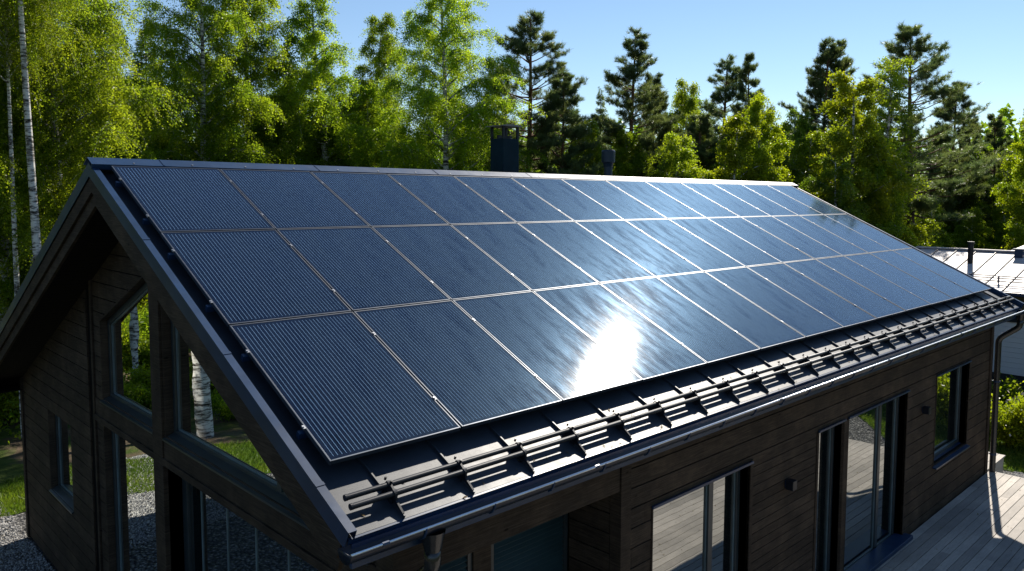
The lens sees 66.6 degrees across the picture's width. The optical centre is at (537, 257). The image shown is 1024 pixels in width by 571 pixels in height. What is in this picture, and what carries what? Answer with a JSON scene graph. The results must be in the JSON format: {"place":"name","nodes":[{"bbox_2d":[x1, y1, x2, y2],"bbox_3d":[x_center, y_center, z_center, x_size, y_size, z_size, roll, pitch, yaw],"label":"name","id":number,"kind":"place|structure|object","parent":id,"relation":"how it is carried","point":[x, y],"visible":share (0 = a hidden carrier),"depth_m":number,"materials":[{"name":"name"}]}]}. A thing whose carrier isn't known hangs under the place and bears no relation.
{"place":"outdoors","nodes":[
{"label":"outdoors","id":0,"kind":"place"},
{"bbox_2d":[0,405,1011,483],"bbox_3d":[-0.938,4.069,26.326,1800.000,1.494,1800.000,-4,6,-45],"label":"ground","id":1,"kind":"structure","parent":0,"point":[11,460],"depth_m":18.42,"materials":[{"name":"green plant"}]},
{"bbox_2d":[0,4,77,267],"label":"birch tree","id":2,"kind":"object","parent":1,"relation":"on","point":[44,88],"visible":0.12,"depth_m":20.14,"materials":[{"name":"green plant"}]},
{"bbox_2d":[0,0,96,439],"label":"birch tree","id":3,"kind":"object","parent":1,"relation":"on","point":[6,57],"visible":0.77,"depth_m":18.76,"materials":[{"name":"green plant"}]},
{"bbox_2d":[0,26,129,413],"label":"birch tree","id":4,"kind":"object","parent":1,"relation":"on","point":[5,243],"visible":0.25,"depth_m":20.27,"materials":[{"name":"green plant"}]},
{"bbox_2d":[3,0,142,261],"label":"birch tree","id":5,"kind":"object","parent":1,"relation":"on","point":[35,223],"visible":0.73,"depth_m":18.30,"materials":[{"name":"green plant"}]},
{"bbox_2d":[22,0,164,266],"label":"birch tree","id":6,"kind":"object","parent":1,"relation":"on","point":[147,152],"visible":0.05,"depth_m":24.43,"materials":[{"name":"green plant"}]},
{"bbox_2d":[0,0,192,282],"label":"birch tree","id":7,"kind":"object","parent":1,"relation":"on","point":[108,117],"visible":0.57,"depth_m":20.48,"materials":[{"name":"green plant"}]},
{"bbox_2d":[123,0,293,163],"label":"birch tree","id":8,"kind":"object","parent":1,"relation":"on","point":[175,71],"visible":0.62,"depth_m":25.87,"materials":[{"name":"green plant"}]},
{"bbox_2d":[157,0,321,164],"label":"birch tree","id":9,"kind":"object","parent":1,"relation":"on","point":[257,13],"visible":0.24,"depth_m":27.90,"materials":[{"name":"green plant"}]},
{"bbox_2d":[241,0,419,168],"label":"birch tree","id":10,"kind":"object","parent":1,"relation":"on","point":[310,81],"visible":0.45,"depth_m":29.65,"materials":[{"name":"green plant"}]},
{"bbox_2d":[316,82,393,167],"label":"birch tree","id":11,"kind":"object","parent":1,"relation":"on","point":[371,93],"visible":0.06,"depth_m":32.24,"materials":[{"name":"green plant"}]},
{"bbox_2d":[339,12,418,167],"bbox_3d":[-7.341,-3.625,34.063,5.599,14.219,5.331,2,5,26],"label":"birch tree","id":12,"kind":"object","parent":1,"relation":"on","point":[379,59],"visible":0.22,"depth_m":33.63,"materials":[{"name":"green plant"}]},
{"bbox_2d":[355,0,550,172],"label":"birch tree","id":13,"kind":"object","parent":1,"relation":"on","point":[432,106],"visible":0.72,"depth_m":30.50,"materials":[{"name":"green plant"}]},
{"bbox_2d":[0,470,1023,570],"bbox_3d":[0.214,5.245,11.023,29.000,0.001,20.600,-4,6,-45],"label":"gravel","id":14,"kind":"structure","parent":1,"relation":"on","point":[20,518],"depth_m":14.00,"materials":[{"name":"grey gravel"}]},
{"bbox_2d":[0,124,1023,570],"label":"wooden house","id":15,"kind":"structure","parent":14,"relation":"on","point":[160,426],"depth_m":8.95,"materials":[{"name":"brown wood"}]},
{"bbox_2d":[47,408,73,513],"bbox_3d":[-7.321,3.109,12.107,0.210,1.365,1.320,-4,6,-45],"label":"window","id":16,"kind":"structure","parent":15,"relation":"in","point":[59,430],"depth_m":12.47,"materials":[{"name":"glass"}]},
{"bbox_2d":[115,181,123,186],"bbox_3d":[0.992,-1.137,13.296,15.015,0.065,0.062,-4,6,-45],"label":"mounting rail","id":17,"kind":"object","parent":15,"relation":"attached to","point":[118,184],"visible":0.03,"depth_m":8.02,"materials":[{"name":"black metal"}]},
{"bbox_2d":[111,166,274,233],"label":"solar panel","id":18,"kind":"object","parent":17,"relation":"attached to","point":[169,199],"visible":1,"depth_m":8.11,"materials":[{"name":"blue glass"}]},
{"bbox_2d":[220,169,369,229],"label":"solar panel","id":19,"kind":"object","parent":17,"relation":"attached to","point":[292,199],"visible":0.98,"depth_m":8.93,"materials":[{"name":"blue glass"}]},
{"bbox_2d":[311,172,448,226],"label":"solar panel","id":20,"kind":"object","parent":17,"relation":"attached to","point":[374,200],"visible":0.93,"depth_m":9.74,"materials":[{"name":"blue glass"}]},
{"bbox_2d":[387,174,515,224],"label":"solar panel","id":21,"kind":"object","parent":17,"relation":"attached to","point":[451,200],"visible":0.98,"depth_m":10.55,"materials":[{"name":"blue glass"}]},
{"bbox_2d":[768,185,845,214],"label":"solar panel","id":22,"kind":"object","parent":17,"relation":"on","point":[819,206],"visible":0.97,"depth_m":17.84,"materials":[{"name":"blue glass"}]},
{"bbox_2d":[99,276,152,433],"bbox_3d":[-5.029,1.010,9.640,0.205,1.920,1.978,-4,6,-45],"label":"window","id":23,"kind":"structure","parent":15,"relation":"in","point":[124,329],"depth_m":9.83,"materials":[{"name":"glass"}]},
{"bbox_2d":[103,425,156,570],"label":"window","id":24,"kind":"structure","parent":15,"relation":"in","point":[129,472],"depth_m":10.20,"materials":[{"name":"glass"}]},
{"bbox_2d":[142,218,151,224],"bbox_3d":[1.533,-0.727,12.780,15.015,0.066,0.063,-4,6,-45],"label":"mounting rail","id":25,"kind":"object","parent":15,"relation":"attached to","point":[145,221],"visible":0.02,"depth_m":7.51,"materials":[{"name":"black metal"}]},
{"bbox_2d":[454,176,572,222],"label":"solar panel","id":26,"kind":"object","parent":25,"relation":"on","point":[514,200],"visible":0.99,"depth_m":11.36,"materials":[{"name":"blue glass"}]},
{"bbox_2d":[512,178,623,220],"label":"solar panel","id":27,"kind":"object","parent":25,"relation":"on","point":[568,200],"visible":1,"depth_m":12.17,"materials":[{"name":"blue glass"}]},
{"bbox_2d":[561,179,666,219],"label":"solar panel","id":28,"kind":"object","parent":25,"relation":"attached to","point":[615,200],"visible":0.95,"depth_m":12.99,"materials":[{"name":"blue glass"}]},
{"bbox_2d":[605,180,705,218],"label":"solar panel","id":29,"kind":"object","parent":25,"relation":"on","point":[657,200],"visible":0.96,"depth_m":13.79,"materials":[{"name":"blue glass"}]},
{"bbox_2d":[646,182,738,217],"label":"solar panel","id":30,"kind":"object","parent":25,"relation":"on","point":[695,201],"visible":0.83,"depth_m":14.61,"materials":[{"name":"blue glass"}]},
{"bbox_2d":[681,183,769,216],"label":"solar panel","id":31,"kind":"object","parent":25,"relation":"on","point":[727,200],"visible":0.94,"depth_m":15.41,"materials":[{"name":"blue glass"}]},
{"bbox_2d":[714,184,797,215],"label":"solar panel","id":32,"kind":"object","parent":25,"relation":"on","point":[756,200],"visible":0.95,"depth_m":16.23,"materials":[{"name":"blue glass"}]},
{"bbox_2d":[741,184,822,215],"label":"solar panel","id":33,"kind":"object","parent":25,"relation":"attached to","point":[783,200],"visible":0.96,"depth_m":17.04,"materials":[{"name":"blue glass"}]},
{"bbox_2d":[167,253,176,259],"bbox_3d":[1.973,-0.393,12.360,15.015,0.065,0.062,-4,6,-45],"label":"mounting rail","id":34,"kind":"object","parent":15,"relation":"attached to","point":[170,256],"visible":0.01,"depth_m":7.09,"materials":[{"name":"black metal"}]},
{"bbox_2d":[160,230,350,327],"bbox_3d":[-2.620,0.134,7.209,1.153,0.044,1.618,-4,32,-45],"label":"solar panel","id":35,"kind":"object","parent":34,"relation":"attached to","point":[244,276],"visible":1,"depth_m":7.14,"materials":[{"name":"blue glass"}]},
{"bbox_2d":[205,304,214,311],"bbox_3d":[2.552,0.047,11.807,15.015,0.065,0.063,-4,6,-45],"label":"mounting rail","id":36,"kind":"object","parent":15,"relation":"attached to","point":[209,308],"visible":0.02,"depth_m":6.53,"materials":[{"name":"black metal"}]},
{"bbox_2d":[276,227,450,311],"bbox_3d":[-1.804,0.075,8.017,1.153,0.046,1.618,-4,31,-45],"label":"solar panel","id":37,"kind":"object","parent":36,"relation":"attached to","point":[359,268],"visible":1,"depth_m":7.96,"materials":[{"name":"blue glass"}]},
{"bbox_2d":[371,225,530,299],"bbox_3d":[-0.989,0.018,8.826,1.153,0.043,1.618,-4,32,-45],"label":"solar panel","id":38,"kind":"object","parent":36,"relation":"attached to","point":[450,262],"visible":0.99,"depth_m":8.77,"materials":[{"name":"blue glass"}]},
{"bbox_2d":[451,223,597,290],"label":"solar panel","id":39,"kind":"object","parent":36,"relation":"attached to","point":[528,259],"visible":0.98,"depth_m":9.59,"materials":[{"name":"blue glass"}]},
{"bbox_2d":[518,221,654,283],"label":"solar panel","id":40,"kind":"object","parent":36,"relation":"on","point":[593,256],"visible":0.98,"depth_m":10.40,"materials":[{"name":"blue glass"}]},
{"bbox_2d":[575,220,702,276],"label":"solar panel","id":41,"kind":"object","parent":36,"relation":"attached to","point":[655,258],"visible":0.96,"depth_m":11.22,"materials":[{"name":"blue glass"}]},
{"bbox_2d":[625,219,744,271],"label":"solar panel","id":42,"kind":"object","parent":36,"relation":"on","point":[701,254],"visible":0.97,"depth_m":12.02,"materials":[{"name":"blue glass"}]},
{"bbox_2d":[669,218,781,266],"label":"solar panel","id":43,"kind":"object","parent":36,"relation":"on","point":[729,244],"visible":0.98,"depth_m":12.83,"materials":[{"name":"blue glass"}]},
{"bbox_2d":[708,217,812,262],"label":"solar panel","id":44,"kind":"object","parent":36,"relation":"on","point":[764,241],"visible":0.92,"depth_m":13.65,"materials":[{"name":"blue glass"}]},
{"bbox_2d":[741,216,842,258],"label":"solar panel","id":45,"kind":"object","parent":36,"relation":"on","point":[798,240],"visible":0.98,"depth_m":14.45,"materials":[{"name":"blue glass"}]},
{"bbox_2d":[772,216,867,255],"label":"solar panel","id":46,"kind":"object","parent":36,"relation":"on","point":[837,244],"visible":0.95,"depth_m":15.27,"materials":[{"name":"blue glass"}]},
{"bbox_2d":[799,215,890,252],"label":"solar panel","id":47,"kind":"object","parent":36,"relation":"on","point":[851,236],"visible":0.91,"depth_m":16.08,"materials":[{"name":"blue glass"}]},
{"bbox_2d":[825,214,911,249],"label":"solar panel","id":48,"kind":"object","parent":36,"relation":"attached to","point":[871,233],"visible":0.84,"depth_m":16.89,"materials":[{"name":"blue glass"}]},
{"bbox_2d":[240,353,251,361],"bbox_3d":[3.022,0.404,11.358,15.015,0.066,0.063,-4,6,-45],"label":"mounting rail","id":49,"kind":"object","parent":15,"relation":"attached to","point":[245,357],"visible":0.03,"depth_m":6.08,"materials":[{"name":"black metal"}]},
{"bbox_2d":[747,263,876,328],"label":"solar panel","id":50,"kind":"object","parent":49,"relation":"on","point":[844,313],"visible":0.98,"depth_m":11.80,"materials":[{"name":"blue glass"}]},
{"bbox_2d":[845,253,953,305],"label":"solar panel","id":51,"kind":"object","parent":49,"relation":"on","point":[905,281],"visible":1,"depth_m":14.24,"materials":[{"name":"blue glass"}]},
{"bbox_2d":[161,306,374,565],"bbox_3d":[-2.638,1.205,7.241,0.205,1.920,4.238,-4,6,-45],"label":"window","id":52,"kind":"structure","parent":15,"relation":"in","point":[198,423],"depth_m":8.17,"materials":[{"name":"glass"}]},
{"bbox_2d":[296,430,308,439],"bbox_3d":[3.639,0.872,10.770,15.015,0.065,0.063,-4,6,-45],"label":"mounting rail","id":53,"kind":"object","parent":15,"relation":"attached to","point":[300,434],"visible":0.02,"depth_m":5.49,"materials":[{"name":"black metal"}]},
{"bbox_2d":[229,312,460,464],"bbox_3d":[-1.552,0.945,6.189,1.153,0.044,1.725,-4,32,-45],"label":"solar panel","id":54,"kind":"object","parent":53,"relation":"attached to","point":[345,386],"visible":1,"depth_m":6.09,"materials":[{"name":"blue glass"}]},
{"bbox_2d":[353,300,561,429],"bbox_3d":[-0.736,0.885,6.998,1.153,0.043,1.725,-4,32,-45],"label":"solar panel","id":55,"kind":"object","parent":53,"relation":"on","point":[463,368],"visible":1,"depth_m":6.92,"materials":[{"name":"blue glass"}]},
{"bbox_2d":[452,291,641,402],"bbox_3d":[0.080,0.827,7.806,1.153,0.044,1.725,-4,31,-45],"label":"solar panel","id":56,"kind":"object","parent":53,"relation":"attached to","point":[560,356],"visible":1,"depth_m":7.73,"materials":[{"name":"blue glass"}]},
{"bbox_2d":[533,284,706,381],"bbox_3d":[0.895,0.771,8.616,1.153,0.043,1.725,-4,32,-45],"label":"solar panel","id":57,"kind":"object","parent":53,"relation":"on","point":[643,348],"visible":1,"depth_m":8.55,"materials":[{"name":"blue glass"}]},
{"bbox_2d":[600,277,759,364],"bbox_3d":[1.711,0.713,9.424,1.153,0.043,1.725,-4,32,-45],"label":"solar panel","id":58,"kind":"object","parent":53,"relation":"attached to","point":[705,336],"visible":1,"depth_m":9.36,"materials":[{"name":"blue glass"}]},
{"bbox_2d":[657,272,805,350],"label":"solar panel","id":59,"kind":"object","parent":53,"relation":"attached to","point":[756,325],"visible":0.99,"depth_m":10.18,"materials":[{"name":"blue glass"}]},
{"bbox_2d":[706,267,843,338],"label":"solar panel","id":60,"kind":"object","parent":53,"relation":"on","point":[790,310],"visible":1,"depth_m":10.99,"materials":[{"name":"blue glass"}]},
{"bbox_2d":[784,259,905,319],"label":"solar panel","id":61,"kind":"object","parent":53,"relation":"on","point":[873,304],"visible":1,"depth_m":12.61,"materials":[{"name":"blue glass"}]},
{"bbox_2d":[816,256,930,311],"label":"solar panel","id":62,"kind":"object","parent":53,"relation":"on","point":[895,294],"visible":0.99,"depth_m":13.42,"materials":[{"name":"blue glass"}]},
{"bbox_2d":[870,250,972,299],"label":"solar panel","id":63,"kind":"object","parent":53,"relation":"on","point":[926,276],"visible":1,"depth_m":15.04,"materials":[{"name":"blue glass"}]},
{"bbox_2d":[892,248,991,293],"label":"solar panel","id":64,"kind":"object","parent":53,"relation":"attached to","point":[973,286],"visible":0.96,"depth_m":15.86,"materials":[{"name":"blue glass"}]},
{"bbox_2d":[491,513,567,570],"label":"window","id":65,"kind":"structure","parent":15,"relation":"in","point":[542,547],"depth_m":7.61,"materials":[{"name":"glass"}]},
{"bbox_2d":[343,295,1014,513],"bbox_3d":[4.207,1.223,10.409,15.291,0.213,0.246,-4,6,-45],"label":"snow guard","id":66,"kind":"object","parent":15,"relation":"attached to","point":[391,493],"visible":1,"depth_m":6.97,"materials":[{"name":"black metal"}]},
{"bbox_2d":[649,461,753,570],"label":"window","id":67,"kind":"structure","parent":15,"relation":"in","point":[697,528],"depth_m":8.73,"materials":[{"name":"glass"}]},
{"bbox_2d":[815,419,846,570],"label":"window","id":68,"kind":"structure","parent":15,"relation":"in","point":[824,536],"depth_m":10.96,"materials":[{"name":"paint"}]},
{"bbox_2d":[843,390,912,570],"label":"window","id":69,"kind":"structure","parent":15,"relation":"in","point":[871,539],"depth_m":12.11,"materials":[{"name":"glass"}]},
{"bbox_2d":[932,360,971,469],"bbox_3d":[7.498,2.806,14.217,1.830,1.665,0.270,-4,6,-45],"label":"window","id":70,"kind":"structure","parent":15,"relation":"in","point":[948,383],"depth_m":14.48,"materials":[{"name":"glass"}]},
{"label":"deck base","id":71,"kind":"structure","parent":14,"relation":"on","visible":0},
{"bbox_2d":[875,471,1023,570],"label":"deck","id":72,"kind":"structure","parent":71,"relation":"on","point":[958,537],"depth_m":12.92,"materials":[{"name":"grey wood"}]},
{"bbox_2d":[0,428,1023,516],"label":"grass","id":73,"kind":"structure","parent":1,"relation":"on","point":[16,503],"depth_m":16.30,"materials":[{"name":"green plant"}]},
{"bbox_2d":[25,103,1023,266],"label":"distant wood","id":74,"kind":"object","parent":1,"relation":"on","point":[1007,119],"visible":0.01,"depth_m":55.39,"materials":[{"name":"green plant"}]},
{"bbox_2d":[453,8,607,174],"bbox_3d":[-0.497,-3.650,33.851,7.251,14.357,7.166,-4,6,-45],"label":"pine tree","id":75,"kind":"object","parent":1,"relation":"on","point":[526,47],"visible":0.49,"depth_m":33.21,"materials":[{"name":"green plant"}]},
{"bbox_2d":[533,69,603,175],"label":"pine tree","id":76,"kind":"object","parent":1,"relation":"on","point":[569,115],"visible":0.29,"depth_m":32.14,"materials":[{"name":"green plant"}]},
{"bbox_2d":[554,118,617,175],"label":"pine tree","id":77,"kind":"object","parent":1,"relation":"on","point":[597,151],"visible":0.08,"depth_m":33.68,"materials":[{"name":"green plant"}]},
{"bbox_2d":[569,26,693,178],"bbox_3d":[4.340,-3.814,37.047,6.020,14.242,5.795,3,5,28],"label":"pine tree","id":78,"kind":"object","parent":1,"relation":"on","point":[628,104],"visible":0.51,"depth_m":36.24,"materials":[{"name":"green plant"}]},
{"bbox_2d":[607,128,656,176],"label":"birch tree","id":79,"kind":"object","parent":1,"relation":"on","point":[625,168],"visible":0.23,"depth_m":35.34,"materials":[{"name":"green plant"}]},
{"bbox_2d":[633,70,680,176],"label":"pine tree","id":80,"kind":"object","parent":1,"relation":"on","point":[665,97],"visible":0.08,"depth_m":40.04,"materials":[{"name":"green plant"}]},
{"bbox_2d":[645,131,708,178],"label":"birch tree","id":81,"kind":"object","parent":1,"relation":"on","point":[674,157],"visible":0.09,"depth_m":34.23,"materials":[{"name":"green plant"}]},
{"bbox_2d":[662,77,727,177],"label":"birch tree","id":82,"kind":"object","parent":1,"relation":"on","point":[684,105],"visible":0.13,"depth_m":39.94,"materials":[{"name":"green plant"}]},
{"bbox_2d":[673,112,732,177],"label":"pine tree","id":83,"kind":"object","parent":1,"relation":"on","point":[705,125],"visible":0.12,"depth_m":38.17,"materials":[{"name":"green plant"}]},
{"bbox_2d":[696,53,761,166],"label":"pine tree","id":84,"kind":"object","parent":1,"relation":"on","point":[726,94],"visible":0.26,"depth_m":43.55,"materials":[{"name":"green plant"}]},
{"bbox_2d":[693,111,777,180],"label":"young birch","id":85,"kind":"object","parent":1,"relation":"on","point":[736,151],"visible":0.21,"depth_m":29.46,"materials":[{"name":"green plant"}]},
{"bbox_2d":[721,51,780,176],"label":"pine tree","id":86,"kind":"object","parent":1,"relation":"on","point":[745,72],"visible":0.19,"depth_m":42.54,"materials":[{"name":"green plant"}]},
{"bbox_2d":[720,91,794,181],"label":"young birch","id":87,"kind":"object","parent":1,"relation":"on","point":[766,124],"visible":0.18,"depth_m":31.02,"materials":[{"name":"green plant"}]},
{"bbox_2d":[768,107,829,185],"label":"deciduous tree","id":88,"kind":"object","parent":1,"relation":"on","point":[802,128],"visible":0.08,"depth_m":36.02,"materials":[{"name":"green plant"}]},
{"bbox_2d":[789,35,860,160],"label":"pine tree","id":89,"kind":"object","parent":1,"relation":"on","point":[840,44],"visible":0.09,"depth_m":39.98,"materials":[{"name":"green plant"}]},
{"bbox_2d":[776,38,885,198],"bbox_3d":[14.711,-4.062,40.134,5.801,14.359,5.871,2,5,19],"label":"pine tree","id":90,"kind":"object","parent":1,"relation":"on","point":[819,89],"visible":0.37,"depth_m":39.10,"materials":[{"name":"green plant"}]},
{"bbox_2d":[798,155,905,237],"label":"deciduous tree","id":91,"kind":"object","parent":1,"relation":"on","point":[838,172],"visible":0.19,"depth_m":29.57,"materials":[{"name":"green plant"}]},
{"bbox_2d":[795,67,938,246],"bbox_3d":[12.325,-1.868,31.340,5.902,11.312,6.322,-2,5,-31],"label":"young birch","id":92,"kind":"object","parent":1,"relation":"on","point":[845,139],"visible":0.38,"depth_m":30.51,"materials":[{"name":"green plant"}]},
{"bbox_2d":[845,56,932,220],"bbox_3d":[14.771,-2.468,33.677,4.120,12.177,3.628,4,6,42],"label":"birch tree","id":93,"kind":"object","parent":1,"relation":"on","point":[892,98],"visible":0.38,"depth_m":32.78,"materials":[{"name":"green plant"}]},
{"bbox_2d":[828,22,1011,245],"bbox_3d":[17.333,-3.718,35.910,7.728,14.345,7.637,2,5,21],"label":"pine tree","id":94,"kind":"object","parent":1,"relation":"on","point":[919,47],"visible":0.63,"depth_m":34.87,"materials":[{"name":"green plant"}]},
{"bbox_2d":[900,80,997,241],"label":"pine tree","id":95,"kind":"object","parent":1,"relation":"on","point":[949,205],"visible":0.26,"depth_m":43.10,"materials":[{"name":"green plant"}]},
{"bbox_2d":[920,145,1005,243],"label":"deciduous tree","id":96,"kind":"object","parent":1,"relation":"on","point":[977,202],"visible":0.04,"depth_m":42.89,"materials":[{"name":"green plant"}]},
{"bbox_2d":[951,206,1001,249],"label":"tree","id":97,"kind":"object","parent":1,"relation":"on","point":[975,220],"visible":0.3,"depth_m":40.13,"materials":[{"name":"green plant"}]},
{"bbox_2d":[946,176,1012,249],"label":"deciduous tree","id":98,"kind":"object","parent":1,"relation":"on","point":[996,209],"visible":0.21,"depth_m":42.95,"materials":[{"name":"green plant"}]},
{"bbox_2d":[975,113,1020,220],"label":"pine tree","id":99,"kind":"object","parent":1,"relation":"on","point":[996,125],"visible":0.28,"depth_m":46.21,"materials":[{"name":"green plant"}]},
{"bbox_2d":[975,108,1023,249],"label":"young birch","id":100,"kind":"object","parent":1,"relation":"on","point":[1011,195],"visible":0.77,"depth_m":38.34,"materials":[{"name":"green plant"}]},
{"bbox_2d":[56,0,1023,172],"label":"sky","id":101,"kind":"structure","parent":0,"point":[986,37],"materials":[{"name":"blue"}]},
{"bbox_2d":[784,129,833,194],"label":"birch tree","id":102,"kind":"object","parent":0,"point":[803,144],"visible":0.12,"depth_m":33.92,"materials":[{"name":"green plant"}]},
{"bbox_2d":[845,126,922,247],"bbox_3d":[13.712,-0.807,31.640,4.335,9.168,4.552,3,5,36],"label":"birch tree","id":103,"kind":"object","parent":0,"point":[879,171],"visible":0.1,"depth_m":31.02,"materials":[{"name":"green plant"}]},
{"bbox_2d":[989,438,1023,471],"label":"lawn","id":104,"kind":"structure","parent":0,"point":[1007,468],"depth_m":18.29,"materials":[{"name":"green plant"}]},
{"bbox_2d":[916,241,1023,396],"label":"neighbour house","id":105,"kind":"structure","parent":104,"relation":"on","point":[1002,271],"depth_m":24.45,"materials":[{"name":"grey metal"}]},
{"bbox_2d":[989,397,1023,450],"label":"shrub","id":106,"kind":"object","parent":104,"relation":"on","point":[1010,420],"visible":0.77,"depth_m":18.78,"materials":[{"name":"green plant"}]},
{"bbox_2d":[991,372,1023,409],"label":"shrub","id":107,"kind":"object","parent":104,"relation":"on","point":[1011,387],"visible":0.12,"depth_m":20.81,"materials":[{"name":"green plant"}]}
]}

